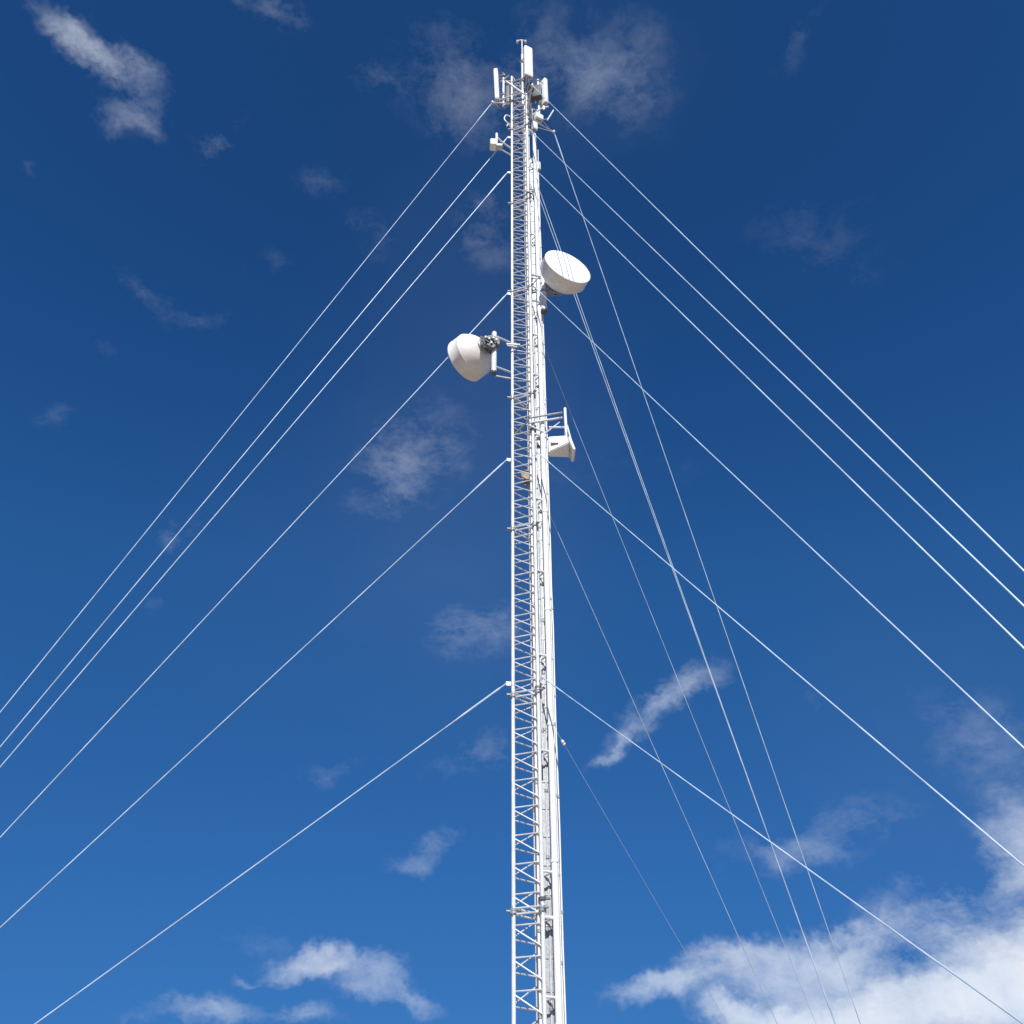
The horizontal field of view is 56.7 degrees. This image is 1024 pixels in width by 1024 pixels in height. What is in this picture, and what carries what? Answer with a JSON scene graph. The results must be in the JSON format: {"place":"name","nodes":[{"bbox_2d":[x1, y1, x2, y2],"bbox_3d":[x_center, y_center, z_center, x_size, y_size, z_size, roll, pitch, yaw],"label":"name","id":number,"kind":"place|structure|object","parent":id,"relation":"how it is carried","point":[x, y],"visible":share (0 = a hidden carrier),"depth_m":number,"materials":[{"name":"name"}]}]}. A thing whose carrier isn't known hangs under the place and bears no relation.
{"place":"outdoors","nodes":[
{"label":"outdoors","id":0,"kind":"place"},
{"bbox_2d":[0,0,1023,1023],"label":"sky","id":1,"kind":"structure","parent":0,"point":[187,187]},
{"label":"anchor block","id":2,"kind":"object","parent":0,"visible":0},
{"bbox_2d":[537,452,1023,866],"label":"guy wire","id":3,"kind":"object","parent":2,"relation":"attached to","point":[965,816],"visible":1,"depth_m":7.39,"materials":[{"name":"grey metal"}]},
{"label":"stub arm","id":4,"kind":"object","parent":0,"visible":0},
{"bbox_2d":[534,112,542,123],"bbox_3d":[0.615,-9.550,23.142,0.200,0.250,0.280,19,-42,-23],"label":"remote radio","id":5,"kind":"object","parent":4,"relation":"attached to","point":[537,115],"visible":0.88,"depth_m":23.05,"materials":[{"name":"white paint"}]},
{"bbox_3d":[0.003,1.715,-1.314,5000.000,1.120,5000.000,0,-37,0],"label":"ground","id":6,"kind":"structure","parent":0,"visible":0},
{"bbox_3d":[0.246,9.739,8.436,1.500,0.500,1.500,0,-37,0],"label":"concrete footing","id":7,"kind":"object","parent":6,"relation":"on","visible":0},
{"bbox_2d":[505,76,550,1023],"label":"lattice mast","id":8,"kind":"object","parent":7,"relation":"on","point":[542,898],"visible":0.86,"depth_m":14.58,"materials":[{"name":"metal"}]},
{"bbox_2d":[0,458,507,927],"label":"guy wire","id":9,"kind":"object","parent":8,"relation":"attached to","point":[489,475],"visible":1,"depth_m":14.47,"materials":[{"name":"grey metal"}]},
{"bbox_2d":[0,172,507,767],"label":"guy wire","id":10,"kind":"object","parent":8,"relation":"attached to","point":[238,488],"visible":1,"depth_m":17.12,"materials":[{"name":"grey metal"}]},
{"bbox_2d":[0,293,507,837],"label":"guy wire","id":11,"kind":"object","parent":8,"relation":"attached to","point":[236,583],"visible":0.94,"depth_m":15.79,"materials":[{"name":"grey metal"}]},
{"bbox_2d":[0,137,507,746],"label":"guy wire","id":12,"kind":"object","parent":8,"relation":"attached to","point":[238,461],"visible":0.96,"depth_m":17.46,"materials":[{"name":"grey metal"}]},
{"bbox_2d":[35,683,506,1023],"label":"guy wire","id":13,"kind":"object","parent":8,"relation":"attached to","point":[481,701],"visible":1,"depth_m":12.96,"materials":[{"name":"grey metal"}]},
{"bbox_2d":[448,331,519,380],"bbox_3d":[-0.537,-3.025,18.126,1.104,1.243,0.919,-28,-46,32],"label":"microwave dish","id":14,"kind":"object","parent":8,"relation":"attached to","point":[472,357],"visible":1,"depth_m":18.08,"materials":[{"name":"white paint"}]},
{"bbox_2d":[490,133,520,155],"bbox_3d":[-0.171,-8.695,22.424,0.746,0.597,0.242,9,-38,-12],"label":"bracket radio","id":15,"kind":"object","parent":8,"relation":"attached to","point":[495,145],"visible":1,"depth_m":22.22,"materials":[{"name":"white paint"}]},
{"bbox_2d":[491,77,554,133],"bbox_3d":[0.473,-10.338,23.633,1.721,1.838,1.217,12,-39,-15],"label":"guy outrigger","id":16,"kind":"object","parent":8,"relation":"attached to","point":[515,93],"visible":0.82,"depth_m":23.67,"materials":[{"name":"metal"}]},
{"bbox_2d":[0,103,491,712],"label":"guy wire","id":17,"kind":"object","parent":16,"relation":"attached to","point":[228,429],"visible":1,"depth_m":18.16,"materials":[{"name":"grey metal"}]},
{"bbox_2d":[493,68,510,107],"bbox_3d":[-0.234,-10.874,24.355,0.485,1.770,0.240,-5,-38,6],"label":"panel antenna","id":18,"kind":"object","parent":16,"relation":"attached to","point":[496,86],"visible":0.95,"depth_m":24.30,"materials":[{"name":"white paint"}]},
{"bbox_2d":[496,100,516,109],"bbox_3d":[-0.144,-10.173,23.683,0.566,0.604,0.096,-13,-39,16],"label":"jumper cable","id":19,"kind":"object","parent":18,"relation":"attached to","point":[507,106],"visible":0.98,"depth_m":23.58,"materials":[{"name":"rubber"}]},
{"bbox_2d":[506,85,514,106],"bbox_3d":[-0.033,-10.639,24.267,0.240,0.850,0.160,-5,-38,6],"label":"remote radio","id":20,"kind":"object","parent":16,"relation":"attached to","point":[507,92],"visible":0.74,"depth_m":24.20,"materials":[{"name":"metal"}]},
{"bbox_2d":[526,82,533,92],"bbox_3d":[0.424,-10.566,23.755,0.180,0.310,0.285,19,-42,-23],"label":"remote radio","id":21,"kind":"object","parent":16,"relation":"attached to","point":[529,87],"visible":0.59,"depth_m":23.65,"materials":[{"name":"metal"}]},
{"bbox_2d":[529,78,548,112],"bbox_3d":[0.686,-10.739,24.466,0.487,1.850,0.251,25,-44,-29],"label":"panel antenna","id":22,"kind":"object","parent":16,"relation":"attached to","point":[544,86],"visible":0.66,"depth_m":24.57,"materials":[{"name":"white paint"}]},
{"bbox_2d":[531,84,541,101],"bbox_3d":[0.628,-10.681,24.329,0.300,0.570,0.325,-9,-38,12],"label":"remote radio","id":23,"kind":"object","parent":22,"relation":"attached to","point":[536,95],"visible":0.8,"depth_m":24.16,"materials":[{"name":"metal"}]},
{"bbox_2d":[554,133,860,1023],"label":"guy wire","id":24,"kind":"object","parent":16,"relation":"attached to","point":[712,593],"visible":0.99,"depth_m":20.66,"materials":[{"name":"grey metal"}]},
{"bbox_2d":[532,85,1023,571],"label":"guy wire","id":25,"kind":"object","parent":16,"relation":"attached to","point":[953,501],"visible":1,"depth_m":8.12,"materials":[{"name":"grey metal"}]},
{"bbox_2d":[521,470,529,486],"bbox_3d":[0.234,-0.575,16.381,0.150,0.320,0.134,0,-37,0],"label":"junction box","id":26,"kind":"object","parent":8,"relation":"attached to","point":[525,476],"visible":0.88,"depth_m":16.34,"materials":[{"name":"metal"}]},
{"bbox_2d":[522,470,528,478],"bbox_3d":[0.234,-0.644,16.357,0.125,0.210,0.012,0,-37,0],"label":"door","id":27,"kind":"structure","parent":26,"relation":"in","point":[524,475],"depth_m":16.34,"materials":[{"name":"white metal"}]},
{"bbox_2d":[519,45,532,105],"bbox_3d":[0.326,-11.056,24.052,0.235,2.450,0.513,16,-40,-20],"label":"panel antenna","id":28,"kind":"object","parent":8,"relation":"attached to","point":[526,62],"visible":1,"depth_m":24.01,"materials":[{"name":"white paint"}]},
{"bbox_2d":[516,40,526,53],"bbox_3d":[0.253,-12.303,25.100,0.285,0.805,0.072,0,-37,0],"label":"obstruction light","id":29,"kind":"object","parent":28,"relation":"on","point":[517,41],"visible":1,"depth_m":25.24,"materials":[{"name":"metal"}]},
{"bbox_2d":[527,77,531,135],"bbox_3d":[0.427,-9.898,23.139,0.091,2.102,0.339,-8,-38,10],"label":"jumper cable","id":30,"kind":"object","parent":28,"relation":"hanging from","point":[530,105],"visible":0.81,"depth_m":23.26,"materials":[{"name":"rubber"}]},
{"bbox_2d":[524,92,541,1023],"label":"feeder cable","id":31,"kind":"object","parent":8,"relation":"attached to","point":[537,819],"visible":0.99,"depth_m":14.05,"materials":[{"name":"white plastic"}]},
{"bbox_2d":[530,121,537,133],"bbox_3d":[0.505,-9.228,22.870,0.130,0.350,0.250,19,-42,-23],"label":"remote radio","id":32,"kind":"object","parent":8,"relation":"attached to","point":[534,126],"visible":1,"depth_m":22.76,"materials":[{"name":"white paint"}]},
{"bbox_2d":[527,93,543,764],"bbox_3d":[0.414,-3.699,18.569,0.044,18.100,0.044,0,-37,0],"label":"feeder cable","id":33,"kind":"object","parent":8,"relation":"attached to","point":[540,662],"visible":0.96,"depth_m":15.98,"materials":[{"name":"grey metal"}]},
{"bbox_2d":[532,106,548,121],"bbox_3d":[0.678,-9.699,23.121,0.458,0.562,0.103,-13,-39,17],"label":"stub arm","id":34,"kind":"object","parent":8,"relation":"attached to","point":[538,110],"visible":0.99,"depth_m":23.24},
{"bbox_2d":[529,159,554,1023],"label":"cable tray","id":35,"kind":"object","parent":8,"relation":"attached to","point":[545,683],"visible":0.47,"depth_m":13.50,"materials":[{"name":"grey metal"}]},
{"bbox_2d":[537,161,540,171],"bbox_3d":[0.585,-7.981,22.065,0.080,0.350,0.210,19,-42,-23],"label":"remote radio","id":36,"kind":"object","parent":35,"relation":"attached to","point":[539,165],"visible":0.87,"depth_m":21.98,"materials":[{"name":"metal"}]},
{"bbox_2d":[534,317,552,1023],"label":"feeder cable","id":37,"kind":"object","parent":35,"relation":"attached to","point":[548,858],"visible":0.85,"depth_m":13.66,"materials":[{"name":"white plastic"}]},
{"bbox_2d":[537,167,563,1023],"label":"feeder cable","id":38,"kind":"object","parent":35,"relation":"attached to","point":[552,645],"visible":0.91,"depth_m":14.16,"materials":[{"name":"grey metal"}]},
{"bbox_2d":[538,152,566,1023],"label":"feeder cable","id":39,"kind":"object","parent":35,"relation":"attached to","point":[562,912],"visible":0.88,"depth_m":13.88,"materials":[{"name":"grey rubber"}]},
{"bbox_2d":[514,407,575,461],"bbox_3d":[0.552,-1.425,16.822,1.092,1.156,0.368,0,-37,0],"label":"box antenna","id":40,"kind":"object","parent":8,"relation":"attached to","point":[561,446],"visible":1,"depth_m":16.55,"materials":[{"name":"grey metal"}]},
{"bbox_2d":[529,133,562,1023],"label":"feeder conduit","id":41,"kind":"object","parent":8,"relation":"attached to","point":[555,917],"visible":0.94,"depth_m":14.06,"materials":[{"name":"white metal"}]},
{"bbox_2d":[531,250,589,313],"bbox_3d":[0.914,-4.486,19.077,1.012,1.276,1.116,15,-40,-18],"label":"microwave dish","id":42,"kind":"object","parent":8,"relation":"attached to","point":[561,273],"visible":0.99,"depth_m":18.71,"materials":[{"name":"white paint"}]},
{"bbox_2d":[557,732,726,1022],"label":"guy wire","id":43,"kind":"object","parent":8,"relation":"attached to","point":[563,743],"visible":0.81,"depth_m":14.44,"materials":[{"name":"grey metal"}]},
{"bbox_2d":[548,510,776,1022],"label":"guy wire","id":44,"kind":"object","parent":8,"relation":"attached to","point":[663,769],"visible":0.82,"depth_m":16.32,"materials":[{"name":"grey metal"}]},
{"bbox_2d":[545,350,815,1022],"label":"guy wire","id":45,"kind":"object","parent":8,"relation":"attached to","point":[683,693],"visible":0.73,"depth_m":18.07,"materials":[{"name":"grey metal"}]},
{"bbox_2d":[539,189,834,1023],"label":"guy wire","id":46,"kind":"object","parent":8,"relation":"attached to","point":[692,621],"visible":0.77,"depth_m":19.84,"materials":[{"name":"grey metal"}]},
{"bbox_2d":[540,200,835,1023],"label":"guy wire","id":47,"kind":"object","parent":8,"relation":"attached to","point":[681,593],"visible":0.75,"depth_m":19.86,"materials":[{"name":"grey metal"}]},
{"bbox_2d":[529,129,1023,606],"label":"guy wire","id":48,"kind":"object","parent":8,"relation":"attached to","point":[954,539],"visible":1,"depth_m":8.04,"materials":[{"name":"grey metal"}]},
{"bbox_2d":[530,164,1023,648],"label":"guy wire","id":49,"kind":"object","parent":8,"relation":"attached to","point":[951,577],"visible":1,"depth_m":7.93,"materials":[{"name":"grey metal"}]},
{"bbox_2d":[533,285,1023,748],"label":"guy wire","id":50,"kind":"object","parent":8,"relation":"attached to","point":[961,689],"visible":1,"depth_m":7.68,"materials":[{"name":"grey metal"}]},
{"bbox_2d":[542,677,1023,1023],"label":"guy wire","id":51,"kind":"object","parent":8,"relation":"attached to","point":[961,979],"visible":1,"depth_m":7.00,"materials":[{"name":"grey metal"}]}
]}

